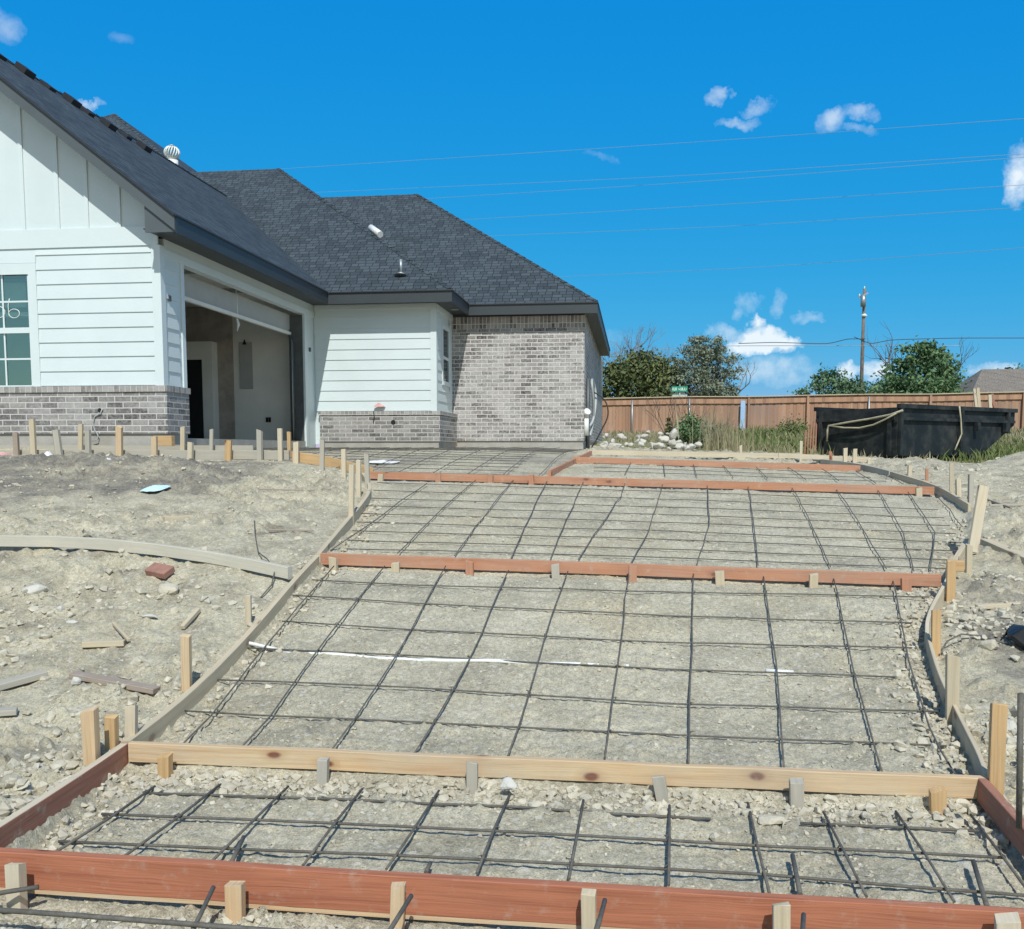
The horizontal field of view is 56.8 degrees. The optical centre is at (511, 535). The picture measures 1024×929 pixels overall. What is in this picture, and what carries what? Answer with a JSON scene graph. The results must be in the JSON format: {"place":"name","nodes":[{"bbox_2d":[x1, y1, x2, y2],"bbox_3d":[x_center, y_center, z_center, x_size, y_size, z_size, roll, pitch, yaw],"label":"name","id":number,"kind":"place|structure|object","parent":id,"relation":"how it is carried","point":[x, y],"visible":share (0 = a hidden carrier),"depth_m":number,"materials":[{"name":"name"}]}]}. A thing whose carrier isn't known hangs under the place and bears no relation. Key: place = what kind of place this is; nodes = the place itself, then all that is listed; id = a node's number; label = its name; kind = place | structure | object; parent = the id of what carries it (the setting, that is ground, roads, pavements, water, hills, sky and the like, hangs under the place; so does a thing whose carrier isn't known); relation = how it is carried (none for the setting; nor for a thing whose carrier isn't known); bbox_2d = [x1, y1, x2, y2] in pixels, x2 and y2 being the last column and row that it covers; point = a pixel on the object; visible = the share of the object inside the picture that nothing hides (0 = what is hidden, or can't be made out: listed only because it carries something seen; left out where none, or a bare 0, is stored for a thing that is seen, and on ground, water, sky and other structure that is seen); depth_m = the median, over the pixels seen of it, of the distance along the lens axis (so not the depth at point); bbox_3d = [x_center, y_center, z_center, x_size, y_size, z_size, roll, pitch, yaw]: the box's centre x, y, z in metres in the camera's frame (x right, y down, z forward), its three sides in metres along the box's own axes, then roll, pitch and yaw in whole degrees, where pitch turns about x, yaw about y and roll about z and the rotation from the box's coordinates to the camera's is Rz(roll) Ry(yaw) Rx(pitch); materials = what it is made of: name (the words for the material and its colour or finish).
{"place":"outdoors","nodes":[
{"label":"outdoors","id":0,"kind":"place"},
{"bbox_2d":[0,432,1023,928],"bbox_3d":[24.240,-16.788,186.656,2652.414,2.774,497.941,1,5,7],"label":"ground","id":1,"kind":"structure","parent":0,"point":[994,676],"depth_m":5.59,"materials":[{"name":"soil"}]},
{"bbox_2d":[4,862,27,908],"bbox_3d":[-1.669,1.209,3.192,0.057,0.228,0.040,1,5,14],"label":"wooden stake","id":2,"kind":"object","parent":1,"relation":"on","point":[15,875],"visible":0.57,"depth_m":3.17,"materials":[{"name":"brown wood"}]},
{"bbox_2d":[0,885,38,895],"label":"rebar","id":3,"kind":"object","parent":2,"relation":"attached to","point":[19,889],"visible":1,"depth_m":3.12,"materials":[{"name":"metal"}]},
{"bbox_2d":[0,670,47,690],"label":"loose plank","id":4,"kind":"object","parent":1,"relation":"on","point":[8,683],"visible":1,"depth_m":5.22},
{"bbox_2d":[28,419,36,453],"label":"wooden stake","id":5,"kind":"object","parent":1,"relation":"on","point":[32,435],"visible":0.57,"depth_m":12.64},
{"bbox_2d":[52,429,62,454],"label":"wooden stake","id":6,"kind":"object","parent":1,"relation":"on","point":[56,434],"visible":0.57,"depth_m":12.60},
{"bbox_2d":[0,743,128,847],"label":"form board","id":7,"kind":"object","parent":1,"relation":"on","point":[40,810],"visible":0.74,"depth_m":3.87,"materials":[{"name":"brown wood"}]},
{"bbox_2d":[80,705,100,765],"bbox_3d":[-1.890,0.941,4.248,0.067,0.354,0.045,1,5,7],"label":"wooden stake","id":8,"kind":"object","parent":1,"relation":"on","point":[90,729],"visible":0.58,"depth_m":4.23,"materials":[{"name":"brown wood"}]},
{"bbox_2d":[81,639,125,647],"bbox_3d":[-2.470,0.656,5.727,0.243,0.037,0.050,-1,5,-8],"label":"loose plank","id":9,"kind":"object","parent":1,"relation":"on","point":[103,643],"visible":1,"depth_m":5.71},
{"bbox_2d":[104,714,118,751],"bbox_3d":[-1.865,0.967,4.414,0.056,0.260,0.037,1,5,7],"label":"wooden stake","id":10,"kind":"object","parent":1,"relation":"on","point":[111,728],"visible":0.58,"depth_m":4.39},
{"bbox_2d":[69,671,160,693],"bbox_3d":[-2.190,0.811,5.215,0.517,0.092,0.075,1,5,12],"label":"loose plank","id":11,"kind":"object","parent":1,"relation":"on","point":[129,684],"visible":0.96,"depth_m":5.20,"materials":[{"name":"wood"}]},
{"bbox_2d":[115,425,122,455],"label":"wooden stake","id":12,"kind":"object","parent":1,"relation":"on","point":[119,438],"visible":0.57,"depth_m":12.48,"materials":[{"name":"brown wood"}]},
{"bbox_2d":[0,445,253,449],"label":"form board","id":13,"kind":"object","parent":1,"relation":"on","point":[148,447],"visible":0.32,"depth_m":13.46,"materials":[{"name":"wood"}]},
{"bbox_2d":[124,705,137,738],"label":"wooden stake","id":14,"kind":"object","parent":1,"relation":"on","point":[131,720],"visible":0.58,"depth_m":4.48,"materials":[{"name":"brown wood"}]},
{"bbox_2d":[0,907,281,928],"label":"rebar","id":15,"kind":"object","parent":1,"relation":"on","point":[116,918],"visible":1,"depth_m":2.91,"materials":[{"name":"metal"}]},
{"bbox_2d":[0,450,289,459],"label":"form board","id":16,"kind":"object","parent":1,"relation":"on","point":[238,454],"visible":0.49,"depth_m":12.47,"materials":[{"name":"wood"}]},
{"bbox_2d":[0,535,292,579],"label":"loose plank","id":17,"kind":"object","parent":1,"relation":"on","point":[224,559],"visible":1,"depth_m":7.04,"materials":[{"name":"wood"}]},
{"bbox_2d":[145,562,174,578],"bbox_3d":[-2.471,0.250,6.644,0.186,0.104,0.116,2,6,24],"label":"brick piece","id":18,"kind":"object","parent":1,"relation":"on","point":[160,570],"visible":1,"depth_m":6.61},
{"bbox_2d":[157,752,172,778],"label":"wooden stake","id":19,"kind":"object","parent":1,"relation":"on","point":[165,765],"visible":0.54,"depth_m":4.26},
{"bbox_2d":[155,581,190,596],"bbox_3d":[-2.470,0.387,6.481,0.623,0.170,0.194,3,6,31],"label":"stone","id":20,"kind":"object","parent":1,"relation":"on","point":[168,588],"visible":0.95,"depth_m":6.39,"materials":[{"name":"stone"}]},
{"bbox_2d":[180,633,191,691],"bbox_3d":[-1.777,0.732,5.171,0.054,0.391,0.036,1,5,7],"label":"wooden stake","id":21,"kind":"object","parent":1,"relation":"on","point":[186,658],"visible":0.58,"depth_m":5.15,"materials":[{"name":"brown wood"}]},
{"bbox_2d":[191,885,215,928],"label":"rebar","id":22,"kind":"object","parent":1,"relation":"on","point":[205,903],"visible":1,"depth_m":2.98,"materials":[{"name":"metal"}]},
{"bbox_2d":[121,555,319,742],"bbox_3d":[-1.633,0.609,5.817,0.066,0.649,2.898,1,5,6],"label":"form board","id":23,"kind":"object","parent":1,"relation":"on","point":[172,713],"visible":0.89,"depth_m":5.34,"materials":[{"name":"wood"}]},
{"bbox_2d":[224,881,245,923],"bbox_3d":[-0.903,1.232,3.095,0.057,0.202,0.041,1,5,7],"label":"wooden stake","id":24,"kind":"object","parent":1,"relation":"on","point":[235,902],"visible":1,"depth_m":3.07,"materials":[{"name":"brown wood"}]},
{"bbox_2d":[245,595,251,625],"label":"wooden stake","id":25,"kind":"object","parent":1,"relation":"on","point":[248,608],"visible":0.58,"depth_m":6.01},
{"bbox_2d":[256,429,262,460],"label":"wooden stake","id":26,"kind":"object","parent":1,"relation":"on","point":[259,439],"visible":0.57,"depth_m":12.25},
{"bbox_2d":[0,58,609,450],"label":"house","id":27,"kind":"structure","parent":1,"relation":"on","point":[146,296],"depth_m":19.49,"materials":[{"name":"white paint"}]},
{"bbox_2d":[0,53,35,78],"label":"shingle bundle","id":28,"kind":"object","parent":27,"relation":"on","point":[25,70],"visible":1,"depth_m":15.46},
{"bbox_2d":[0,263,40,386],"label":"window","id":29,"kind":"structure","parent":27,"relation":"in","point":[19,330],"depth_m":14.20,"materials":[{"name":"white paint"}]},
{"bbox_2d":[39,79,81,108],"bbox_3d":[-7.837,-7.673,16.468,0.261,0.236,0.804,1,5,15],"label":"shingle bundle","id":30,"kind":"object","parent":27,"relation":"on","point":[71,100],"visible":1,"depth_m":16.59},
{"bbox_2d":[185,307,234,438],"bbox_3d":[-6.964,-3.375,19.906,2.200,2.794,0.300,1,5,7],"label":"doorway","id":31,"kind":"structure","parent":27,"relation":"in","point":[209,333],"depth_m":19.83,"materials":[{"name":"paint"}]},
{"bbox_2d":[441,324,449,386],"bbox_3d":[-1.432,-3.873,20.488,0.035,1.280,0.820,1,5,7],"label":"window","id":32,"kind":"structure","parent":27,"relation":"in","point":[445,332],"depth_m":20.52,"materials":[{"name":"white paint"}]},
{"bbox_2d":[584,378,590,448],"bbox_3d":[1.700,-2.728,21.427,0.185,1.650,0.639,1,5,7],"label":"conduit","id":33,"kind":"object","parent":27,"relation":"attached to","point":[587,411],"visible":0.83,"depth_m":21.60,"materials":[{"name":"white plastic"}]},
{"bbox_2d":[590,379,596,436],"bbox_3d":[1.896,-2.977,22.142,0.132,1.360,0.801,1,5,16],"label":"cable coil","id":34,"kind":"object","parent":27,"relation":"hanging from","point":[594,395],"visible":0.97,"depth_m":22.09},
{"bbox_2d":[317,757,329,784],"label":"wooden stake","id":35,"kind":"object","parent":1,"relation":"on","point":[322,770],"visible":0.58,"depth_m":4.17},
{"bbox_2d":[292,451,372,473],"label":"form board","id":36,"kind":"object","parent":1,"relation":"on","point":[308,458],"visible":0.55,"depth_m":12.14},
{"bbox_2d":[315,473,370,562],"bbox_3d":[-1.535,-0.242,9.209,0.216,0.626,3.932,0,5,-4],"label":"form board","id":37,"kind":"object","parent":1,"relation":"on","point":[344,527],"visible":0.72,"depth_m":8.45,"materials":[{"name":"wood"}]},
{"bbox_2d":[348,465,354,524],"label":"wooden stake","id":38,"kind":"object","parent":1,"relation":"on","point":[351,498],"visible":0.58,"depth_m":8.61,"materials":[{"name":"brown wood"}]},
{"bbox_2d":[356,460,360,496],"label":"wooden stake","id":39,"kind":"object","parent":1,"relation":"on","point":[358,478],"visible":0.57,"depth_m":9.87,"materials":[{"name":"brown wood"}]},
{"bbox_2d":[390,881,405,928],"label":"wooden stake","id":40,"kind":"object","parent":1,"relation":"on","point":[397,895],"visible":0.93,"depth_m":3.00,"materials":[{"name":"brown wood"}]},
{"bbox_2d":[388,894,412,928],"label":"rebar","id":41,"kind":"object","parent":1,"relation":"on","point":[401,912],"visible":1,"depth_m":2.87,"materials":[{"name":"metal"}]},
{"bbox_2d":[232,447,580,475],"bbox_3d":[-1.648,-1.350,16.342,5.324,0.374,9.501,1,5,7],"label":"rebar mat","id":42,"kind":"object","parent":1,"relation":"on","point":[538,449],"visible":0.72,"depth_m":14.44,"materials":[{"name":"metal"}]},
{"bbox_2d":[249,642,628,665],"bbox_3d":[-0.523,0.702,5.594,2.411,0.094,0.072,1,5,9],"label":"drain pipe","id":43,"kind":"object","parent":1,"relation":"on","point":[415,659],"visible":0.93,"depth_m":5.56,"materials":[{"name":"white plastic"}]},
{"bbox_2d":[466,761,477,793],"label":"wooden stake","id":44,"kind":"object","parent":1,"relation":"on","point":[472,776],"visible":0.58,"depth_m":4.08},
{"bbox_2d":[498,776,516,789],"bbox_3d":[-0.030,1.050,4.012,0.119,0.057,0.050,3,6,28],"label":"stone","id":45,"kind":"object","parent":1,"relation":"on","point":[508,783],"visible":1,"depth_m":3.99,"materials":[{"name":"white stone"}]},
{"bbox_2d":[0,847,1023,928],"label":"form board","id":46,"kind":"object","parent":1,"relation":"on","point":[477,899],"visible":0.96,"depth_m":3.06,"materials":[{"name":"brown wood"}]},
{"bbox_2d":[55,783,1023,902],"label":"rebar mat","id":47,"kind":"object","parent":1,"relation":"on","point":[764,874],"visible":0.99,"depth_m":3.56,"materials":[{"name":"metal"}]},
{"bbox_2d":[128,740,987,798],"bbox_3d":[0.094,1.023,4.150,3.756,0.098,0.054,1,5,7],"label":"form board","id":48,"kind":"object","parent":1,"relation":"on","point":[773,778],"visible":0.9,"depth_m":4.12,"materials":[{"name":"brown wood"}]},
{"bbox_2d":[183,566,955,773],"bbox_3d":[0.548,0.628,5.707,4.347,0.531,3.010,1,5,7],"label":"rebar mat","id":49,"kind":"object","parent":1,"relation":"on","point":[689,704],"visible":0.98,"depth_m":5.33,"materials":[{"name":"metal"}]},
{"bbox_2d":[548,451,591,475],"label":"form board","id":50,"kind":"object","parent":1,"relation":"on","point":[557,469],"visible":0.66,"depth_m":12.61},
{"bbox_2d":[573,457,859,471],"bbox_3d":[2.822,-0.991,13.225,3.937,0.202,0.056,1,5,7],"label":"form board","id":51,"kind":"object","parent":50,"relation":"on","point":[758,465],"visible":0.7,"depth_m":13.19,"materials":[{"name":"wood"}]},
{"bbox_2d":[581,888,596,928],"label":"wooden stake","id":52,"kind":"object","parent":1,"relation":"on","point":[588,908],"visible":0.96,"depth_m":2.93,"materials":[{"name":"wood"}]},
{"bbox_2d":[321,553,941,586],"bbox_3d":[0.780,0.253,7.030,4.578,0.183,0.060,1,5,7],"label":"form board","id":53,"kind":"object","parent":1,"relation":"on","point":[731,573],"visible":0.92,"depth_m":6.99,"materials":[{"name":"wood"}]},
{"bbox_2d":[601,318,664,389],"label":"bare tree","id":54,"kind":"object","parent":1,"relation":"on","point":[636,342],"visible":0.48,"depth_m":58.37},
{"bbox_2d":[330,477,962,571],"bbox_3d":[1.357,-0.222,9.313,6.150,0.568,4.326,1,5,7],"label":"rebar mat","id":55,"kind":"object","parent":1,"relation":"on","point":[755,542],"visible":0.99,"depth_m":8.48,"materials":[{"name":"metal"}]},
{"bbox_2d":[602,345,692,431],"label":"bushy tree","id":56,"kind":"object","parent":1,"relation":"on","point":[643,373],"visible":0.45,"depth_m":53.98,"materials":[{"name":"green plant"}]},
{"bbox_2d":[370,471,934,494],"bbox_3d":[1.494,-0.603,10.899,6.425,0.246,0.063,1,5,7],"label":"form board","id":57,"kind":"object","parent":1,"relation":"on","point":[884,489],"visible":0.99,"depth_m":10.85,"materials":[{"name":"wood"}]},
{"bbox_2d":[639,393,678,446],"bbox_3d":[4.235,-3.314,26.958,1.223,1.673,0.957,1,5,7],"label":"bush","id":58,"kind":"object","parent":1,"relation":"on","point":[668,425],"visible":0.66,"depth_m":26.91,"materials":[{"name":"green plant"}]},
{"bbox_2d":[652,775,668,802],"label":"wooden stake","id":59,"kind":"object","parent":1,"relation":"on","point":[660,787],"visible":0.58,"depth_m":3.98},
{"bbox_2d":[588,450,778,457],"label":"form board","id":60,"kind":"object","parent":1,"relation":"on","point":[692,454],"visible":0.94,"depth_m":15.21,"materials":[{"name":"brown wood"}]},
{"bbox_2d":[668,376,709,447],"bbox_3d":[4.939,-3.427,26.102,1.107,2.148,1.658,2,6,20],"label":"bush","id":61,"kind":"object","parent":1,"relation":"on","point":[683,428],"visible":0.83,"depth_m":25.83,"materials":[{"name":"green plant"}]},
{"bbox_2d":[662,332,747,416],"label":"bushy tree","id":62,"kind":"object","parent":1,"relation":"on","point":[704,382],"visible":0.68,"depth_m":53.90,"materials":[{"name":"green plant"}]},
{"bbox_2d":[666,395,764,452],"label":"tall weeds","id":63,"kind":"object","parent":1,"relation":"on","point":[725,438],"visible":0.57,"depth_m":25.49,"materials":[{"name":"plant"}]},
{"bbox_2d":[456,391,1023,446],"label":"wood fence","id":64,"kind":"object","parent":1,"relation":"on","point":[632,419],"visible":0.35,"depth_m":40.61,"materials":[{"name":"brown wood"}]},
{"bbox_2d":[594,463,903,484],"bbox_3d":[2.923,-0.820,12.367,3.760,0.228,2.035,1,5,7],"label":"rebar mat","id":65,"kind":"object","parent":1,"relation":"on","point":[663,465],"visible":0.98,"depth_m":12.19,"materials":[{"name":"metal"}]},
{"bbox_2d":[758,807,793,826],"bbox_3d":[1.068,1.123,3.766,0.194,0.052,0.114,-5,7,-42],"label":"stone","id":66,"kind":"object","parent":1,"relation":"on","point":[764,820],"visible":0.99,"depth_m":3.72,"materials":[{"name":"stone"}]},
{"bbox_2d":[772,901,790,928],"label":"wooden stake","id":67,"kind":"object","parent":1,"relation":"on","point":[781,915],"visible":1,"depth_m":2.85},
{"bbox_2d":[766,413,812,434],"bbox_3d":[10.838,-4.242,36.773,1.828,0.976,2.176,1,5,7],"label":"bush","id":68,"kind":"object","parent":1,"relation":"on","point":[787,428],"visible":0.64,"depth_m":36.45,"materials":[{"name":"green plant"}]},
{"bbox_2d":[789,778,803,807],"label":"wooden stake","id":69,"kind":"object","parent":1,"relation":"on","point":[796,792],"visible":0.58,"depth_m":3.90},
{"bbox_2d":[790,853,802,894],"bbox_3d":[0.983,1.173,3.274,0.016,0.025,0.295,1,5,12],"label":"rebar","id":70,"kind":"object","parent":1,"relation":"on","point":[796,875],"visible":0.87,"depth_m":3.26,"materials":[{"name":"metal"}]},
{"bbox_2d":[804,421,816,453],"bbox_3d":[8.441,-2.761,26.757,0.350,1.057,0.153,1,5,10],"label":"scrap stack","id":71,"kind":"object","parent":1,"relation":"on","point":[811,434],"visible":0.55,"depth_m":26.74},
{"bbox_2d":[602,427,1023,461],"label":"dry weeds","id":72,"kind":"object","parent":1,"relation":"on","point":[630,436],"visible":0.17,"depth_m":32.00,"materials":[{"name":"plant"}]},
{"bbox_2d":[778,453,868,461],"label":"form board","id":73,"kind":"object","parent":1,"relation":"on","point":[817,457],"visible":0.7,"depth_m":14.38,"materials":[{"name":"brown wood"}]},
{"bbox_2d":[787,362,871,415],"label":"leafy tree","id":74,"kind":"object","parent":1,"relation":"on","point":[844,385],"visible":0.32,"depth_m":70.16,"materials":[{"name":"green plant"}]},
{"bbox_2d":[812,459,889,474],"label":"form board","id":75,"kind":"object","parent":1,"relation":"on","point":[867,468],"visible":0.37,"depth_m":13.13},
{"bbox_2d":[697,423,1023,462],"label":"grass","id":76,"kind":"structure","parent":1,"relation":"on","point":[766,439],"depth_m":28.61,"materials":[{"name":"plant"}]},
{"bbox_2d":[858,286,867,392],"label":"utility pole","id":77,"kind":"object","parent":1,"relation":"on","point":[863,303],"visible":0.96,"depth_m":73.86,"materials":[{"name":"brown wood"}]},
{"bbox_2d":[612,345,961,353],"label":"power line","id":78,"kind":"object","parent":77,"relation":"attached to","point":[817,345],"visible":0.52,"depth_m":75.41,"materials":[{"name":"metal"}]},
{"bbox_2d":[863,322,902,386],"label":"bare tree","id":79,"kind":"object","parent":1,"relation":"on","point":[892,356],"visible":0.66,"depth_m":66.36,"materials":[{"name":"brown plant"}]},
{"bbox_2d":[814,404,1017,459],"bbox_3d":[11.750,-2.933,27.399,6.000,1.475,2.810,-4,6,-34],"label":"dumpster","id":80,"kind":"object","parent":1,"relation":"on","point":[917,430],"visible":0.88,"depth_m":25.89,"materials":[{"name":"black paint"}]},
{"bbox_2d":[816,407,898,456],"bbox_3d":[9.317,-2.787,25.773,0.140,1.280,2.550,-4,6,-34],"label":"door","id":81,"kind":"structure","parent":80,"relation":"in","point":[881,438],"depth_m":25.64,"materials":[{"name":"black paint"}]},
{"bbox_2d":[870,335,972,404],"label":"leafy tree","id":82,"kind":"object","parent":1,"relation":"on","point":[929,358],"visible":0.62,"depth_m":63.38,"materials":[{"name":"green plant"}]},
{"bbox_2d":[890,471,970,511],"bbox_3d":[4.719,-0.488,10.692,0.131,0.396,2.778,1,5,6],"label":"form board","id":83,"kind":"object","parent":1,"relation":"on","point":[954,498],"visible":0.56,"depth_m":10.49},
{"bbox_2d":[924,578,945,647],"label":"form board","id":84,"kind":"object","parent":1,"relation":"on","point":[938,601],"visible":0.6,"depth_m":6.16,"materials":[{"name":"brown wood"}]},
{"bbox_2d":[931,610,940,656],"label":"wooden stake","id":85,"kind":"object","parent":1,"relation":"on","point":[936,628],"visible":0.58,"depth_m":5.47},
{"bbox_2d":[929,785,946,814],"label":"wooden stake","id":86,"kind":"object","parent":1,"relation":"on","point":[938,798],"visible":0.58,"depth_m":3.83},
{"bbox_2d":[946,559,956,601],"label":"wooden stake","id":87,"kind":"object","parent":1,"relation":"on","point":[950,579],"visible":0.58,"depth_m":6.41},
{"bbox_2d":[945,654,959,721],"bbox_3d":[2.188,0.791,4.704,0.070,0.411,0.042,1,5,12],"label":"wooden stake","id":88,"kind":"object","parent":1,"relation":"on","point":[952,679],"visible":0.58,"depth_m":4.68,"materials":[{"name":"wood"}]},
{"bbox_2d":[925,633,986,776],"bbox_3d":[2.220,0.843,4.785,0.037,0.365,1.781,1,5,16],"label":"form board","id":89,"kind":"object","parent":1,"relation":"on","point":[968,742],"visible":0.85,"depth_m":4.55,"materials":[{"name":"wood"}]},
{"bbox_2d":[965,544,972,572],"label":"wooden stake","id":90,"kind":"object","parent":1,"relation":"on","point":[968,556],"visible":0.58,"depth_m":7.01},
{"bbox_2d":[967,474,973,505],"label":"wooden stake","id":91,"kind":"object","parent":1,"relation":"on","point":[971,489],"visible":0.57,"depth_m":9.53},
{"bbox_2d":[968,485,988,552],"bbox_3d":[3.680,-0.127,7.476,0.235,0.540,0.067,-5,7,-42],"label":"wooden stake","id":92,"kind":"object","parent":1,"relation":"on","point":[978,516],"visible":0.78,"depth_m":7.46,"materials":[{"name":"brown wood"}]},
{"bbox_2d":[971,859,989,905],"bbox_3d":[1.585,1.179,3.208,0.016,0.026,0.335,2,5,19],"label":"rebar","id":93,"kind":"object","parent":1,"relation":"on","point":[980,883],"visible":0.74,"depth_m":3.19,"materials":[{"name":"metal"}]},
{"bbox_2d":[957,369,1023,413],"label":"neighbour house","id":94,"kind":"structure","parent":1,"relation":"on","point":[997,380],"depth_m":67.99,"materials":[{"name":"grey brick"}]},
{"bbox_2d":[970,434,1023,460],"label":"grass bank","id":95,"kind":"structure","parent":1,"relation":"on","point":[1008,446],"depth_m":30.25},
{"bbox_2d":[987,702,1007,795],"bbox_3d":[1.979,0.921,3.868,0.059,0.483,0.039,1,5,12],"label":"wooden stake","id":96,"kind":"object","parent":1,"relation":"on","point":[997,743],"visible":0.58,"depth_m":3.85,"materials":[{"name":"wood"}]},
{"bbox_2d":[976,778,1023,856],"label":"form board","id":97,"kind":"object","parent":1,"relation":"on","point":[996,805],"visible":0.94,"depth_m":3.66,"materials":[{"name":"wood"}]},
{"bbox_2d":[980,539,1023,563],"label":"loose plank","id":98,"kind":"object","parent":1,"relation":"on","point":[995,545],"visible":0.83,"depth_m":7.52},
{"bbox_2d":[994,912,1020,928],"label":"wooden stake","id":99,"kind":"object","parent":1,"relation":"on","point":[1009,920],"visible":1,"depth_m":2.77,"materials":[{"name":"brown wood"}]},
{"bbox_2d":[1004,624,1023,650],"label":"rubbish bag","id":100,"kind":"object","parent":1,"relation":"on","point":[1014,633],"visible":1,"depth_m":5.49,"materials":[{"name":"black plastic"}]},
{"bbox_2d":[1016,693,1023,828],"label":"form pin","id":101,"kind":"object","parent":1,"relation":"on","point":[1019,754],"visible":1,"depth_m":3.41,"materials":[{"name":"metal"}]},
{"bbox_2d":[0,0,1023,447],"label":"sky","id":102,"kind":"structure","parent":0,"point":[292,85],"materials":[{"name":"blue"}]},
{"bbox_2d":[285,118,1023,168],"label":"power line","id":103,"kind":"object","parent":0,"point":[685,142],"visible":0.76,"depth_m":75.50,"materials":[{"name":"metal"}]},
{"bbox_2d":[313,154,1016,192],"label":"power line","id":104,"kind":"object","parent":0,"point":[699,174],"visible":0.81,"depth_m":75.06,"materials":[{"name":"metal"}]},
{"bbox_2d":[427,157,1023,198],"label":"power line","id":105,"kind":"object","parent":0,"point":[752,177],"visible":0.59,"depth_m":72.37,"materials":[{"name":"metal"}]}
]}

